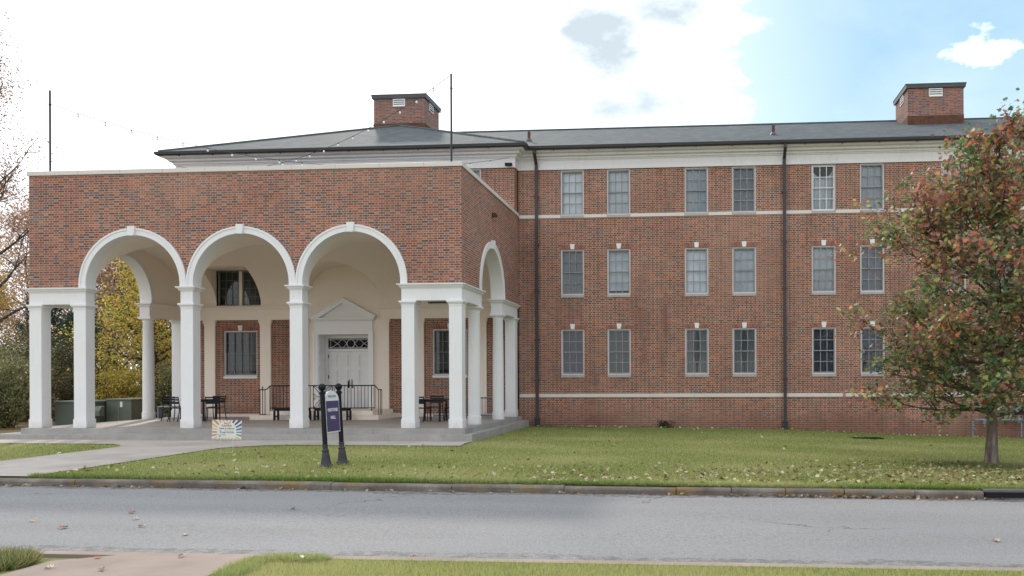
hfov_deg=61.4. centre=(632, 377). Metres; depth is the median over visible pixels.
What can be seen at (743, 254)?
window
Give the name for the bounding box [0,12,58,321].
bare tree
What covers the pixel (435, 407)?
cafe chair
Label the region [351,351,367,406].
door
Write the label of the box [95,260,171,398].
autumn tree
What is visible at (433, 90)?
string lights
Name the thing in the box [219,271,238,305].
window
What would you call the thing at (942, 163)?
window
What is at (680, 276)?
college hall
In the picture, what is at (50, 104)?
light pole
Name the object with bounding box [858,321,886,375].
window
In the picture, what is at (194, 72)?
sky
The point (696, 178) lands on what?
window
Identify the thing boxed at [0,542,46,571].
grass tuft
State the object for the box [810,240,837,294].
window
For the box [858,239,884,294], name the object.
window
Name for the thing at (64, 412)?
switch cabinet
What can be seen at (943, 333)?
window
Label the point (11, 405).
wild shrub
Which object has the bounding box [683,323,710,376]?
window
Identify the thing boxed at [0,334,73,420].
wild shrub
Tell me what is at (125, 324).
golden oak
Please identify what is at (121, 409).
transformer cabinet
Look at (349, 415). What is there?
bench
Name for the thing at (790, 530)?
road
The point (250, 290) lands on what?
window
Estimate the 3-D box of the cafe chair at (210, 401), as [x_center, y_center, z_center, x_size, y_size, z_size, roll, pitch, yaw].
[-14.167,1.052,28.676,0.461,0.838,0.560,0,0,-26]
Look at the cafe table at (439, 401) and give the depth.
27.85 m
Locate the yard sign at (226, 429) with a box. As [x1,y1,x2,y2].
[212,420,241,453]
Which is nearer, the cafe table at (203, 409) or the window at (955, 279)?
the cafe table at (203, 409)
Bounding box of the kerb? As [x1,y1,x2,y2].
[0,478,983,498]
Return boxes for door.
[328,352,350,406]
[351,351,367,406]
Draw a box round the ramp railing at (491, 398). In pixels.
[433,397,492,415]
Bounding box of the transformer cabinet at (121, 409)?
[104,398,157,421]
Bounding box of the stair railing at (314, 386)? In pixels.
[259,385,381,414]
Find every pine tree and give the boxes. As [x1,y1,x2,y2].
[13,299,73,396]
[51,309,109,399]
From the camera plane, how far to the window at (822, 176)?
30.93 m
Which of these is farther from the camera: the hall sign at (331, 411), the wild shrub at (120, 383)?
the wild shrub at (120, 383)
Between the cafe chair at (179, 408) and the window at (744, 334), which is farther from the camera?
the window at (744, 334)
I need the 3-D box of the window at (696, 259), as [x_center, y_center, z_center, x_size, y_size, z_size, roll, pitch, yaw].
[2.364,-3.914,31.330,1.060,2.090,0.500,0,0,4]
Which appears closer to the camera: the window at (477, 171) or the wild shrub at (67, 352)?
the window at (477, 171)
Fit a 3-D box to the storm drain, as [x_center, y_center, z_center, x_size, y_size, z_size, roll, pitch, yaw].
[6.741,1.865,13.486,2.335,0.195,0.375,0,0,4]
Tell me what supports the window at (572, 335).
in the college hall
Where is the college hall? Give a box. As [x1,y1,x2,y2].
[0,82,1023,441]
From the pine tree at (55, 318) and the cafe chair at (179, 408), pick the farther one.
the pine tree at (55, 318)
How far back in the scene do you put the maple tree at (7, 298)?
57.47 m
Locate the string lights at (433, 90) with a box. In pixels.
[178,76,448,167]
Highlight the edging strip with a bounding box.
[9,550,1022,574]
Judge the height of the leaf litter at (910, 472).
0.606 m
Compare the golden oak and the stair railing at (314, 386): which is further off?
the golden oak
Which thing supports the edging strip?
on the road
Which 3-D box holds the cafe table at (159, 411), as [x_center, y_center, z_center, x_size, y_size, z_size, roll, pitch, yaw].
[-16.599,1.256,30.947,1.300,0.440,0.360,0,0,4]
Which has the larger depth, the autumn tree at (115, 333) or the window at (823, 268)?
the autumn tree at (115, 333)
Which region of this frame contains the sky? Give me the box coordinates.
[0,0,1023,384]
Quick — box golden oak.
[52,258,171,417]
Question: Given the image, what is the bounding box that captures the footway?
[0,555,251,575]
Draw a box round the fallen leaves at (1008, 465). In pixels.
[883,457,1023,472]
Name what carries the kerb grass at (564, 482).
on the lawn ground at (17, 429)
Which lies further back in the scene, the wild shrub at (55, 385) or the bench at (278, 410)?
the wild shrub at (55, 385)
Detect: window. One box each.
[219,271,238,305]
[222,325,258,378]
[243,271,260,305]
[430,324,467,377]
[471,169,480,177]
[559,244,585,297]
[559,324,585,376]
[560,170,583,217]
[605,243,631,296]
[605,323,632,376]
[607,169,629,216]
[683,242,710,295]
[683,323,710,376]
[684,167,707,215]
[730,241,757,295]
[730,322,757,376]
[732,166,755,214]
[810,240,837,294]
[810,322,837,375]
[811,164,835,213]
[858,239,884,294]
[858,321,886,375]
[860,163,884,212]
[941,161,964,188]
[942,240,966,292]
[942,333,965,375]
[994,251,1015,290]
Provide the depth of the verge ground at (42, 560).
8.48 m
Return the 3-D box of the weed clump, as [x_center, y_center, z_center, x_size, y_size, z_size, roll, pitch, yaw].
[1.243,1.708,31.019,0.944,0.382,0.668,0,0,4]
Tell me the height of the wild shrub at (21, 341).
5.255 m
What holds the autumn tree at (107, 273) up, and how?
on the lawn ground at (17, 429)
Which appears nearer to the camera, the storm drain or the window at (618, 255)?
the storm drain
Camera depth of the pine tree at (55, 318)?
48.91 m
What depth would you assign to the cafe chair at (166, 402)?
28.82 m
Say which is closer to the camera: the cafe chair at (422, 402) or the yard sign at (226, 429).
the yard sign at (226, 429)
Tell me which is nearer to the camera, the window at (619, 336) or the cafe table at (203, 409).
the cafe table at (203, 409)
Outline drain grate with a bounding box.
[852,437,883,438]
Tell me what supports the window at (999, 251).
in the college hall
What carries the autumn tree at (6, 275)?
on the lawn ground at (17, 429)
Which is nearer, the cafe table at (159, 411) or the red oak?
the red oak
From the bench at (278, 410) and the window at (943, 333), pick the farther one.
the window at (943, 333)
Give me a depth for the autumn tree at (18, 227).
69.28 m
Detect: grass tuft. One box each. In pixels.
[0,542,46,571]
[205,554,268,575]
[260,551,331,563]
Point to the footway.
(142, 565)
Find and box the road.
[0,485,1023,567]
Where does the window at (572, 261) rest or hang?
in the college hall
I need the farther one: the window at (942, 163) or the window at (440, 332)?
the window at (440, 332)
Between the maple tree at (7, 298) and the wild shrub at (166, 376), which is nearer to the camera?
the wild shrub at (166, 376)
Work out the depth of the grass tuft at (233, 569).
8.36 m
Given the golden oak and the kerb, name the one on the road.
the kerb
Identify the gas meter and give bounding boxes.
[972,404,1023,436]
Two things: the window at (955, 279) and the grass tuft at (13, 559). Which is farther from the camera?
the window at (955, 279)
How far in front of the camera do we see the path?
18.72 m
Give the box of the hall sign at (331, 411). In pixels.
[318,383,348,467]
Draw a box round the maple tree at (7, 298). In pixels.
[0,235,28,360]
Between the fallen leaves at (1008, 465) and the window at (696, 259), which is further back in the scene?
the window at (696, 259)
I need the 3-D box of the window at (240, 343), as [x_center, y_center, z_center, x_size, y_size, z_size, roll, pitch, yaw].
[-14.708,-0.909,32.126,1.500,2.095,0.500,0,0,4]
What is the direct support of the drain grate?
on the lawn ground at (17, 429)
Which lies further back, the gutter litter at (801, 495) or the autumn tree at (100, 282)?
the autumn tree at (100, 282)
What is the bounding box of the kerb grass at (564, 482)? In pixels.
[28,472,1023,489]
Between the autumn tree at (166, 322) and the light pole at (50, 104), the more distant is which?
the autumn tree at (166, 322)
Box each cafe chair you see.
[161,396,178,420]
[167,397,180,421]
[205,396,219,421]
[207,396,226,419]
[419,396,430,421]
[427,395,443,420]
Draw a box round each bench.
[272,408,311,419]
[313,408,351,419]
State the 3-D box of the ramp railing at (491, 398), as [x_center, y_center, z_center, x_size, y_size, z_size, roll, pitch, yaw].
[-5.986,1.056,30.722,2.500,0.696,0.052,0,0,4]
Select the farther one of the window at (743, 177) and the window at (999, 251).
the window at (743, 177)
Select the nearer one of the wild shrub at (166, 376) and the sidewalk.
the sidewalk
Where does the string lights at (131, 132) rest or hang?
hanging from the light pole at (50, 104)
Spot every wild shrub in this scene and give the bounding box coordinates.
[0,315,64,418]
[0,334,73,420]
[0,348,57,427]
[0,358,95,421]
[13,326,122,415]
[72,365,162,414]
[135,357,171,417]
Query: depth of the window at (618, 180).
31.51 m
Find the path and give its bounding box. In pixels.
[0,444,261,475]
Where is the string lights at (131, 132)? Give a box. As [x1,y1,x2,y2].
[53,105,505,165]
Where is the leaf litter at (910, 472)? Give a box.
[2,425,1023,485]
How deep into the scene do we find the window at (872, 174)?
30.81 m
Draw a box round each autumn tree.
[0,181,69,350]
[0,213,24,356]
[0,247,135,380]
[51,258,165,397]
[71,258,170,395]
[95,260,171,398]
[96,259,171,392]
[118,320,171,371]
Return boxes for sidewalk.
[0,439,467,445]
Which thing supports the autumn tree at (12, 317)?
on the lawn ground at (17, 429)
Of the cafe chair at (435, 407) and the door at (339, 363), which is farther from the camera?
the door at (339, 363)
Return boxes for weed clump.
[657,420,675,427]
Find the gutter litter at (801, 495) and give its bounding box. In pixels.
[1,483,1004,499]
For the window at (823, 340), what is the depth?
30.93 m
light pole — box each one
[49,90,51,170]
[450,73,452,161]
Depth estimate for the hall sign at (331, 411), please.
16.95 m
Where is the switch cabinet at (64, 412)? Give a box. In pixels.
[54,400,105,425]
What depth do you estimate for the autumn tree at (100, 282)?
63.67 m
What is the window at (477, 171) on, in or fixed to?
in the college hall
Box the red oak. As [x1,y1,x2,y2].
[819,87,1023,464]
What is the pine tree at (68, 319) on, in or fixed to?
on the lawn ground at (17, 429)
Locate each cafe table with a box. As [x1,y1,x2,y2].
[157,406,180,417]
[201,399,216,420]
[419,399,448,421]
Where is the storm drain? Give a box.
[981,487,1023,499]
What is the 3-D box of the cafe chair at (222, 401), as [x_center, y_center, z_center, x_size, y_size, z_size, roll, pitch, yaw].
[-14.568,1.054,29.773,0.461,0.838,0.560,0,0,-4]
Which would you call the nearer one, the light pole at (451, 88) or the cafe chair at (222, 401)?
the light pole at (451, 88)
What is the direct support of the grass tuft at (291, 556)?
on the verge ground at (42, 560)

